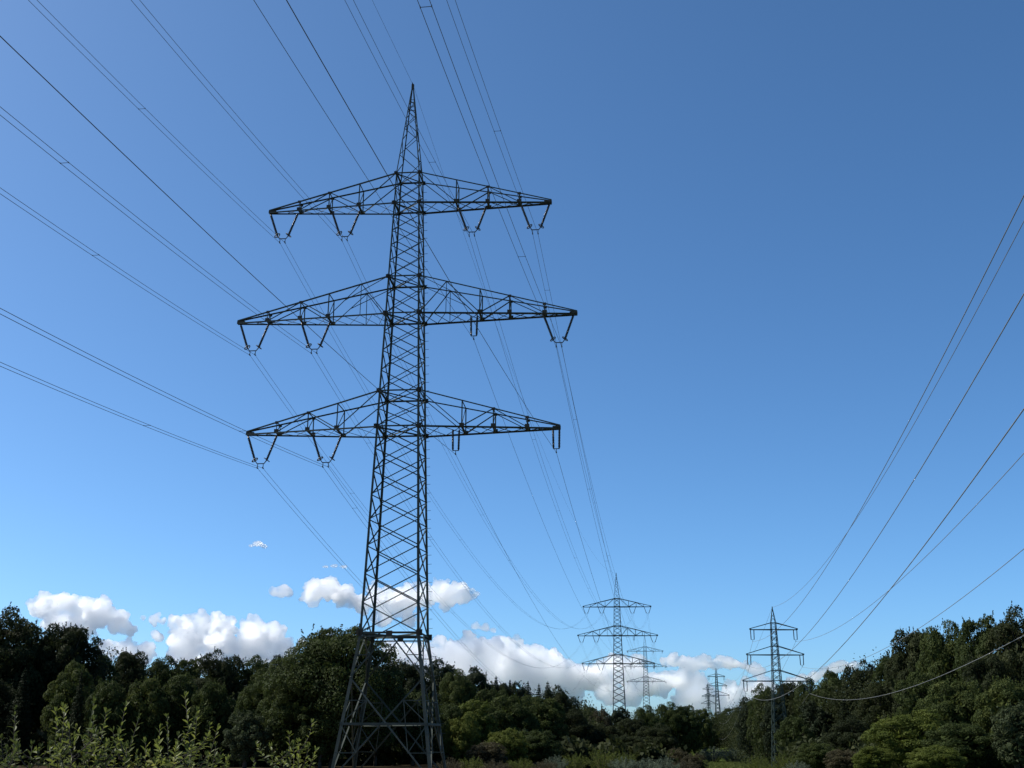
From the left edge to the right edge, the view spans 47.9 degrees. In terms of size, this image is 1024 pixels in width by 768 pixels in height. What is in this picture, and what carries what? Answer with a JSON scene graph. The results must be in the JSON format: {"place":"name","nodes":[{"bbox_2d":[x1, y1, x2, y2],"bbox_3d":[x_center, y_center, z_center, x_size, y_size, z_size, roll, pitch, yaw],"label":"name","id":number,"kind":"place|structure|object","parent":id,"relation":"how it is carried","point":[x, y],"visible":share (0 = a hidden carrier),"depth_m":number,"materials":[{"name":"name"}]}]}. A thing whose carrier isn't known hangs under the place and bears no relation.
{"place":"outdoors","nodes":[
{"label":"outdoors","id":0,"kind":"place"},
{"bbox_2d":[0,732,770,767],"bbox_3d":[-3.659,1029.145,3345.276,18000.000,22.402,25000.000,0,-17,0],"label":"ground","id":1,"kind":"structure","parent":0,"point":[364,766],"depth_m":131.24,"materials":[{"name":"plant"}]},
{"bbox_2d":[0,678,19,746],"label":"broadleaf tree","id":2,"kind":"object","parent":1,"relation":"on","point":[6,702],"visible":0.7,"depth_m":136.57,"materials":[{"name":"green plant"}]},
{"bbox_2d":[0,668,35,763],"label":"spruce tree","id":3,"kind":"object","parent":1,"relation":"on","point":[20,713],"visible":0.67,"depth_m":133.70,"materials":[{"name":"green plant"}]},
{"bbox_2d":[0,602,47,728],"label":"broadleaf tree","id":4,"kind":"object","parent":1,"relation":"on","point":[16,659],"visible":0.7,"depth_m":146.50,"materials":[{"name":"green plant"}]},
{"bbox_2d":[40,660,94,765],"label":"broadleaf tree","id":5,"kind":"object","parent":1,"relation":"on","point":[64,686],"visible":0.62,"depth_m":131.50,"materials":[{"name":"green plant"}]},
{"bbox_2d":[25,621,110,741],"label":"broadleaf tree","id":6,"kind":"object","parent":1,"relation":"on","point":[72,643],"visible":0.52,"depth_m":150.25,"materials":[{"name":"green plant"}]},
{"bbox_2d":[57,672,87,765],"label":"spruce tree","id":7,"kind":"object","parent":1,"relation":"on","point":[77,715],"visible":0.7,"depth_m":126.14,"materials":[{"name":"green plant"}]},
{"bbox_2d":[54,721,107,767],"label":"leafy shoot","id":8,"kind":"object","parent":1,"relation":"on","point":[86,747],"visible":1,"depth_m":8.82,"materials":[{"name":"green plant"}]},
{"bbox_2d":[79,734,130,767],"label":"leafy shoot","id":9,"kind":"object","parent":1,"relation":"on","point":[97,757],"visible":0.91,"depth_m":8.86,"materials":[{"name":"green plant"}]},
{"bbox_2d":[80,678,133,761],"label":"broadleaf tree","id":10,"kind":"object","parent":1,"relation":"on","point":[107,695],"visible":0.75,"depth_m":127.77,"materials":[{"name":"green plant"}]},
{"bbox_2d":[88,721,132,767],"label":"leafy shoot","id":11,"kind":"object","parent":1,"relation":"on","point":[116,752],"visible":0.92,"depth_m":8.99,"materials":[{"name":"green plant"}]},
{"bbox_2d":[110,647,153,699],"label":"broadleaf tree","id":12,"kind":"object","parent":1,"relation":"on","point":[129,668],"visible":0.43,"depth_m":177.43,"materials":[{"name":"green plant"}]},
{"bbox_2d":[119,674,173,765],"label":"broadleaf tree","id":13,"kind":"object","parent":1,"relation":"on","point":[151,705],"visible":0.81,"depth_m":130.20,"materials":[{"name":"green plant"}]},
{"bbox_2d":[146,654,189,697],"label":"broadleaf tree","id":14,"kind":"object","parent":1,"relation":"on","point":[161,668],"visible":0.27,"depth_m":185.87,"materials":[{"name":"green plant"}]},
{"bbox_2d":[157,671,199,751],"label":"broadleaf tree","id":15,"kind":"object","parent":1,"relation":"on","point":[177,686],"visible":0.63,"depth_m":133.54,"materials":[{"name":"green plant"}]},
{"bbox_2d":[144,738,223,767],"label":"leafy shoot","id":16,"kind":"object","parent":1,"relation":"on","point":[167,763],"visible":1,"depth_m":9.07,"materials":[{"name":"green plant"}]},
{"bbox_2d":[172,655,207,703],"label":"broadleaf tree","id":17,"kind":"object","parent":1,"relation":"on","point":[192,668],"visible":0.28,"depth_m":188.48,"materials":[{"name":"green plant"}]},
{"bbox_2d":[186,677,236,758],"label":"broadleaf tree","id":18,"kind":"object","parent":1,"relation":"on","point":[214,710],"visible":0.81,"depth_m":131.81,"materials":[{"name":"green plant"}]},
{"bbox_2d":[192,646,251,725],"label":"broadleaf tree","id":19,"kind":"object","parent":1,"relation":"on","point":[221,671],"visible":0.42,"depth_m":182.69,"materials":[{"name":"green plant"}]},
{"bbox_2d":[222,709,273,767],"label":"broadleaf tree","id":20,"kind":"object","parent":1,"relation":"on","point":[246,734],"visible":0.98,"depth_m":120.31,"materials":[{"name":"green plant"}]},
{"bbox_2d":[232,674,275,766],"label":"broadleaf tree","id":21,"kind":"object","parent":1,"relation":"on","point":[251,696],"visible":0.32,"depth_m":127.94,"materials":[{"name":"green plant"}]},
{"bbox_2d":[232,655,275,709],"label":"broadleaf tree","id":22,"kind":"object","parent":1,"relation":"on","point":[257,666],"visible":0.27,"depth_m":184.23,"materials":[{"name":"green plant"}]},
{"bbox_2d":[258,679,314,767],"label":"broadleaf tree","id":23,"kind":"object","parent":1,"relation":"on","point":[280,697],"visible":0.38,"depth_m":123.04,"materials":[{"name":"green plant"}]},
{"bbox_2d":[292,694,351,767],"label":"broadleaf tree","id":24,"kind":"object","parent":1,"relation":"on","point":[325,746],"visible":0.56,"depth_m":121.38,"materials":[{"name":"green plant"}]},
{"bbox_2d":[259,623,406,767],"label":"broadleaf tree","id":25,"kind":"object","parent":1,"relation":"on","point":[321,667],"visible":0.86,"depth_m":123.21,"materials":[{"name":"green plant"}]},
{"bbox_2d":[350,660,406,765],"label":"broadleaf tree","id":26,"kind":"object","parent":1,"relation":"on","point":[367,745],"visible":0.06,"depth_m":134.90,"materials":[{"name":"green plant"}]},
{"bbox_2d":[237,82,577,767],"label":"transmission pylon","id":27,"kind":"object","parent":1,"relation":"on","point":[373,635],"visible":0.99,"depth_m":98.12,"materials":[{"name":"metal"}]},
{"bbox_2d":[240,323,268,355],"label":"insulator string","id":28,"kind":"object","parent":27,"relation":"attached to","point":[245,340],"visible":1,"depth_m":101.19,"materials":[{"name":"ceramic"}]},
{"bbox_2d":[1,188,620,690],"bbox_3d":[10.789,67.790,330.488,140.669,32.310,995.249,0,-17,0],"label":"twin power cable","id":29,"kind":"object","parent":28,"relation":"attached to","point":[253,360],"visible":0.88,"depth_m":92.71,"materials":[{"name":"metal"}]},
{"bbox_2d":[247,435,277,468],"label":"insulator string","id":30,"kind":"object","parent":27,"relation":"attached to","point":[253,454],"visible":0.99,"depth_m":98.05,"materials":[{"name":"ceramic"}]},
{"bbox_2d":[0,362,625,704],"bbox_3d":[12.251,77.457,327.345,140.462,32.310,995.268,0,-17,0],"label":"twin power cable","id":31,"kind":"object","parent":30,"relation":"attached to","point":[218,454],"visible":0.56,"depth_m":83.56,"materials":[{"name":"metal"}]},
{"bbox_2d":[270,213,298,243],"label":"insulator string","id":32,"kind":"object","parent":27,"relation":"attached to","point":[289,232],"visible":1,"depth_m":104.17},
{"bbox_2d":[28,0,627,664],"bbox_3d":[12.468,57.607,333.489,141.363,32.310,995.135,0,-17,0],"label":"twin power cable","id":33,"kind":"object","parent":32,"relation":"attached to","point":[298,276],"visible":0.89,"depth_m":95.16,"materials":[{"name":"metal"}]},
{"bbox_2d":[301,322,330,353],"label":"insulator string","id":34,"kind":"object","parent":27,"relation":"attached to","point":[307,341],"visible":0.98,"depth_m":100.72,"materials":[{"name":"ceramic"}]},
{"bbox_2d":[0,107,617,688],"bbox_3d":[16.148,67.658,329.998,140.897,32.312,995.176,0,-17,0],"label":"twin power cable","id":35,"kind":"object","parent":34,"relation":"attached to","point":[236,299],"visible":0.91,"depth_m":76.36,"materials":[{"name":"metal"}]},
{"bbox_2d":[312,433,342,467],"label":"insulator string","id":36,"kind":"object","parent":27,"relation":"attached to","point":[334,452],"visible":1,"depth_m":97.58,"materials":[{"name":"ceramic"}]},
{"bbox_2d":[0,308,635,707],"bbox_3d":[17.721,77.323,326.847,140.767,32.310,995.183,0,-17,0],"label":"twin power cable","id":37,"kind":"object","parent":36,"relation":"attached to","point":[220,422],"visible":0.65,"depth_m":70.21,"materials":[{"name":"metal"}]},
{"bbox_2d":[332,210,359,240],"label":"insulator string","id":38,"kind":"object","parent":27,"relation":"attached to","point":[351,230],"visible":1,"depth_m":103.66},
{"bbox_2d":[131,0,635,656],"bbox_3d":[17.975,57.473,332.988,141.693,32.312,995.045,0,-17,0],"label":"twin power cable","id":39,"kind":"object","parent":38,"relation":"attached to","point":[341,234],"visible":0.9,"depth_m":90.83,"materials":[{"name":"metal"}]},
{"bbox_2d":[452,430,459,454],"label":"insulator string","id":40,"kind":"object","parent":27,"relation":"attached to","point":[458,445],"visible":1,"depth_m":96.75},
{"bbox_2d":[0,36,652,700],"bbox_3d":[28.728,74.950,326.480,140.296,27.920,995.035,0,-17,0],"label":"power cable","id":41,"kind":"object","parent":40,"relation":"attached to","point":[240,264],"visible":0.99,"depth_m":45.54,"materials":[{"name":"metal"}]},
{"bbox_2d":[458,206,486,236],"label":"insulator string","id":42,"kind":"object","parent":27,"relation":"attached to","point":[476,227],"visible":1,"depth_m":102.63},
{"bbox_2d":[345,0,652,670],"bbox_3d":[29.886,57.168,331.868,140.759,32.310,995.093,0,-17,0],"label":"twin power cable","id":43,"kind":"object","parent":42,"relation":"attached to","point":[475,257],"visible":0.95,"depth_m":97.30,"materials":[{"name":"metal"}]},
{"bbox_2d":[520,203,549,234],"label":"insulator string","id":44,"kind":"object","parent":27,"relation":"attached to","point":[543,219],"visible":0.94,"depth_m":102.14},
{"bbox_2d":[447,0,658,670],"bbox_3d":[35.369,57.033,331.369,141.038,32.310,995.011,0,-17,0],"label":"twin power cable","id":45,"kind":"object","parent":44,"relation":"attached to","point":[537,256],"visible":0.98,"depth_m":97.78,"materials":[{"name":"metal"}]},
{"bbox_2d":[552,429,560,452],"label":"insulator string","id":46,"kind":"object","parent":27,"relation":"attached to","point":[559,440],"visible":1,"depth_m":96.02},
{"bbox_2d":[286,0,664,702],"bbox_3d":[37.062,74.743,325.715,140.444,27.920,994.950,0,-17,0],"label":"power cable","id":47,"kind":"object","parent":46,"relation":"attached to","point":[436,258],"visible":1,"depth_m":43.75,"materials":[{"name":"metal"}]},
{"bbox_2d":[543,315,573,347],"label":"insulator string","id":48,"kind":"object","parent":27,"relation":"attached to","point":[567,331],"visible":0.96,"depth_m":98.80,"materials":[{"name":"ceramic"}]},
{"bbox_2d":[417,0,663,689],"bbox_3d":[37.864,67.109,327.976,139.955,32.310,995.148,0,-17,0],"label":"twin power cable","id":49,"kind":"object","parent":48,"relation":"attached to","point":[516,252],"visible":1,"depth_m":67.38,"materials":[{"name":"metal"}]},
{"bbox_2d":[387,688,442,764],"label":"broadleaf tree","id":50,"kind":"object","parent":1,"relation":"on","point":[413,717],"visible":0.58,"depth_m":137.50,"materials":[{"name":"green plant"}]},
{"bbox_2d":[394,660,440,718],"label":"broadleaf tree","id":51,"kind":"object","parent":1,"relation":"on","point":[410,681],"visible":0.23,"depth_m":163.14,"materials":[{"name":"green plant"}]},
{"bbox_2d":[424,656,456,717],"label":"tree","id":52,"kind":"object","parent":1,"relation":"on","point":[438,671],"visible":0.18,"depth_m":183.95,"materials":[{"name":"green plant"}]},
{"bbox_2d":[434,703,465,746],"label":"broadleaf tree","id":53,"kind":"object","parent":1,"relation":"on","point":[451,712],"visible":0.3,"depth_m":148.47,"materials":[{"name":"green plant"}]},
{"bbox_2d":[437,668,480,710],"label":"broadleaf tree","id":54,"kind":"object","parent":1,"relation":"on","point":[458,691],"visible":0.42,"depth_m":174.22,"materials":[{"name":"green plant"}]},
{"bbox_2d":[442,712,481,760],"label":"broadleaf tree","id":55,"kind":"object","parent":1,"relation":"on","point":[461,739],"visible":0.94,"depth_m":136.33,"materials":[{"name":"green plant"}]},
{"bbox_2d":[461,665,492,699],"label":"pine tree","id":56,"kind":"object","parent":1,"relation":"on","point":[477,678],"visible":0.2,"depth_m":188.40,"materials":[{"name":"green plant"}]},
{"bbox_2d":[457,696,498,754],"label":"broadleaf tree","id":57,"kind":"object","parent":1,"relation":"on","point":[478,713],"visible":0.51,"depth_m":150.16,"materials":[{"name":"green plant"}]},
{"bbox_2d":[465,740,507,764],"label":"bush","id":58,"kind":"object","parent":1,"relation":"on","point":[487,752],"visible":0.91,"depth_m":122.74,"materials":[{"name":"green plant"}]},
{"bbox_2d":[483,727,529,767],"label":"broadleaf tree","id":59,"kind":"object","parent":1,"relation":"on","point":[514,744],"visible":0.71,"depth_m":130.45,"materials":[{"name":"green plant"}]},
{"bbox_2d":[0,626,1022,767],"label":"woodland","id":60,"kind":"object","parent":1,"relation":"on","point":[611,745],"visible":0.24,"depth_m":162.99,"materials":[{"name":"green plant"}]},
{"bbox_2d":[486,692,543,734],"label":"broadleaf tree","id":61,"kind":"object","parent":1,"relation":"on","point":[513,712],"visible":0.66,"depth_m":165.11,"materials":[{"name":"green plant"}]},
{"bbox_2d":[517,729,564,764],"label":"broadleaf tree","id":62,"kind":"object","parent":1,"relation":"on","point":[542,746],"visible":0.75,"depth_m":142.88,"materials":[{"name":"green plant"}]},
{"bbox_2d":[522,695,568,741],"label":"broadleaf tree","id":63,"kind":"object","parent":1,"relation":"on","point":[547,714],"visible":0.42,"depth_m":172.85,"materials":[{"name":"green plant"}]},
{"bbox_2d":[553,707,599,744],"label":"broadleaf tree","id":64,"kind":"object","parent":1,"relation":"on","point":[579,726],"visible":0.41,"depth_m":182.56,"materials":[{"name":"green plant"}]},
{"bbox_2d":[585,748,619,767],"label":"leafy shrub","id":65,"kind":"object","parent":1,"relation":"on","point":[597,762],"visible":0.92,"depth_m":117.27,"materials":[{"name":"green plant"}]},
{"bbox_2d":[577,575,657,714],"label":"transmission pylon","id":66,"kind":"object","parent":1,"relation":"on","point":[614,635],"visible":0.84,"depth_m":428.34,"materials":[{"name":"metal"}]},
{"bbox_2d":[614,716,645,736],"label":"broadleaf tree","id":67,"kind":"object","parent":1,"relation":"on","point":[629,727],"visible":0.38,"depth_m":223.13,"materials":[{"name":"green plant"}]},
{"bbox_2d":[634,704,664,727],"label":"broadleaf tree","id":68,"kind":"object","parent":1,"relation":"on","point":[650,717],"visible":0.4,"depth_m":327.73,"materials":[{"name":"green plant"}]},
{"bbox_2d":[635,722,679,752],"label":"broadleaf tree","id":69,"kind":"object","parent":1,"relation":"on","point":[666,740],"visible":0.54,"depth_m":212.47,"materials":[{"name":"green plant"}]},
{"bbox_2d":[655,701,689,754],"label":"broadleaf tree","id":70,"kind":"object","parent":1,"relation":"on","point":[667,714],"visible":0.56,"depth_m":345.95,"materials":[{"name":"green plant"}]},
{"bbox_2d":[671,704,703,755],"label":"broadleaf tree","id":71,"kind":"object","parent":1,"relation":"on","point":[689,718],"visible":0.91,"depth_m":345.75,"materials":[{"name":"green plant"}]},
{"bbox_2d":[696,708,715,748],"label":"broadleaf tree","id":72,"kind":"object","parent":1,"relation":"on","point":[707,724],"visible":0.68,"depth_m":396.49,"materials":[{"name":"green plant"}]},
{"bbox_2d":[734,696,760,764],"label":"broadleaf tree","id":73,"kind":"object","parent":1,"relation":"on","point":[741,735],"visible":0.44,"depth_m":297.01,"materials":[{"name":"green plant"}]},
{"bbox_2d":[746,682,772,765],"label":"broadleaf tree","id":74,"kind":"object","parent":1,"relation":"on","point":[765,692],"visible":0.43,"depth_m":268.95,"materials":[{"name":"green plant"}]},
{"bbox_2d":[759,694,789,765],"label":"broadleaf tree","id":75,"kind":"object","parent":1,"relation":"on","point":[768,717],"visible":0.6,"depth_m":247.44,"materials":[{"name":"green plant"}]},
{"bbox_2d":[742,607,810,767],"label":"slim pylon","id":76,"kind":"object","parent":1,"relation":"on","point":[779,670],"visible":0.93,"depth_m":225.14,"materials":[{"name":"metal"}]},
{"bbox_2d":[774,714,815,763],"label":"broadleaf tree","id":77,"kind":"object","parent":1,"relation":"on","point":[795,727],"visible":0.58,"depth_m":212.84,"materials":[{"name":"green plant"}]},
{"bbox_2d":[792,676,819,718],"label":"broadleaf tree","id":78,"kind":"object","parent":1,"relation":"on","point":[802,688],"visible":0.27,"depth_m":248.56,"materials":[{"name":"green plant"}]},
{"bbox_2d":[792,741,835,767],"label":"broadleaf tree","id":79,"kind":"object","parent":1,"relation":"on","point":[812,755],"visible":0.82,"depth_m":130.66,"materials":[{"name":"green plant"}]},
{"bbox_2d":[798,699,833,742],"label":"broadleaf tree","id":80,"kind":"object","parent":1,"relation":"on","point":[815,724],"visible":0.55,"depth_m":229.82,"materials":[{"name":"green plant"}]},
{"bbox_2d":[811,668,847,735],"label":"broadleaf tree","id":81,"kind":"object","parent":1,"relation":"on","point":[831,678],"visible":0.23,"depth_m":237.70,"materials":[{"name":"green plant"}]},
{"bbox_2d":[823,748,859,767],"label":"broadleaf tree","id":82,"kind":"object","parent":1,"relation":"on","point":[840,759],"visible":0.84,"depth_m":117.12,"materials":[{"name":"green plant"}]},
{"bbox_2d":[822,714,869,751],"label":"broadleaf tree","id":83,"kind":"object","parent":1,"relation":"on","point":[856,727],"visible":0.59,"depth_m":148.39,"materials":[{"name":"green plant"}]},
{"bbox_2d":[829,656,877,730],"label":"broadleaf tree","id":84,"kind":"object","parent":1,"relation":"on","point":[852,672],"visible":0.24,"depth_m":227.76,"materials":[{"name":"green plant"}]},
{"bbox_2d":[851,745,896,767],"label":"broadleaf tree","id":85,"kind":"object","parent":1,"relation":"on","point":[875,757],"visible":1,"depth_m":110.96,"materials":[{"name":"green plant"}]},
{"bbox_2d":[853,680,902,729],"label":"broadleaf tree","id":86,"kind":"object","parent":1,"relation":"on","point":[876,706],"visible":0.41,"depth_m":192.38,"materials":[{"name":"green plant"}]},
{"bbox_2d":[860,708,947,767],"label":"broadleaf tree","id":87,"kind":"object","parent":1,"relation":"on","point":[908,735],"visible":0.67,"depth_m":115.93,"materials":[{"name":"green plant"}]},
{"bbox_2d":[882,626,928,715],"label":"broadleaf tree","id":88,"kind":"object","parent":1,"relation":"on","point":[898,665],"visible":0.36,"depth_m":192.12,"materials":[{"name":"green plant"}]},
{"bbox_2d":[893,668,940,718],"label":"broadleaf tree","id":89,"kind":"object","parent":1,"relation":"on","point":[917,692],"visible":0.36,"depth_m":173.38,"materials":[{"name":"green plant"}]},
{"bbox_2d":[902,744,967,767],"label":"broadleaf tree","id":90,"kind":"object","parent":1,"relation":"on","point":[930,756],"visible":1,"depth_m":102.32,"materials":[{"name":"green plant"}]},
{"bbox_2d":[915,618,972,684],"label":"broadleaf tree","id":91,"kind":"object","parent":1,"relation":"on","point":[940,658],"visible":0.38,"depth_m":183.36,"materials":[{"name":"green plant"}]},
{"bbox_2d":[916,674,987,727],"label":"broadleaf tree","id":92,"kind":"object","parent":1,"relation":"on","point":[953,703],"visible":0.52,"depth_m":125.70,"materials":[{"name":"green plant"}]},
{"bbox_2d":[920,720,1002,767],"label":"broadleaf tree","id":93,"kind":"object","parent":1,"relation":"on","point":[972,743],"visible":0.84,"depth_m":109.91,"materials":[{"name":"green plant"}]},
{"bbox_2d":[953,610,1003,681],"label":"broadleaf tree","id":94,"kind":"object","parent":1,"relation":"on","point":[965,645],"visible":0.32,"depth_m":176.78,"materials":[{"name":"green plant"}]},
{"bbox_2d":[960,652,1020,764],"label":"broadleaf tree","id":95,"kind":"object","parent":1,"relation":"on","point":[981,672],"visible":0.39,"depth_m":158.33,"materials":[{"name":"green plant"}]},
{"bbox_2d":[970,674,1023,767],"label":"broadleaf tree","id":96,"kind":"object","parent":1,"relation":"on","point":[1000,693],"visible":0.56,"depth_m":120.10,"materials":[{"name":"green plant"}]},
{"bbox_2d":[976,600,1023,683],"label":"broadleaf tree","id":97,"kind":"object","parent":1,"relation":"on","point":[1005,633],"visible":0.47,"depth_m":167.70,"materials":[{"name":"green plant"}]},
{"bbox_2d":[989,699,1023,767],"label":"broadleaf tree","id":98,"kind":"object","parent":1,"relation":"on","point":[1009,727],"visible":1,"depth_m":106.37,"materials":[{"name":"green plant"}]},
{"bbox_2d":[0,0,1023,719],"label":"sky","id":99,"kind":"structure","parent":0,"point":[770,226],"materials":[{"name":"blue"}]},
{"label":"insulator string","id":100,"kind":"object","parent":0,"visible":0},
{"bbox_2d":[707,195,1023,709],"bbox_3d":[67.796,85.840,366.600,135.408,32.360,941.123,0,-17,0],"label":"power cable","id":101,"kind":"object","parent":100,"relation":"hanging from","point":[921,397],"visible":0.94,"depth_m":61.67,"materials":[{"name":"metal"}]},
{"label":"insulator string","id":102,"kind":"object","parent":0,"visible":0},
{"bbox_2d":[703,293,1023,722],"bbox_3d":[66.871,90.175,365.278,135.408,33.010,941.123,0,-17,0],"label":"power cable","id":103,"kind":"object","parent":102,"relation":"hanging from","point":[919,470],"visible":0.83,"depth_m":59.13,"materials":[{"name":"metal"}]},
{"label":"insulator string","id":104,"kind":"object","parent":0,"visible":0},
{"bbox_2d":[708,408,1023,730],"bbox_3d":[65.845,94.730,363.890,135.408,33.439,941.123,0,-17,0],"label":"power cable","id":105,"kind":"object","parent":104,"relation":"hanging from","point":[925,543],"visible":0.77,"depth_m":54.28,"materials":[{"name":"metal"}]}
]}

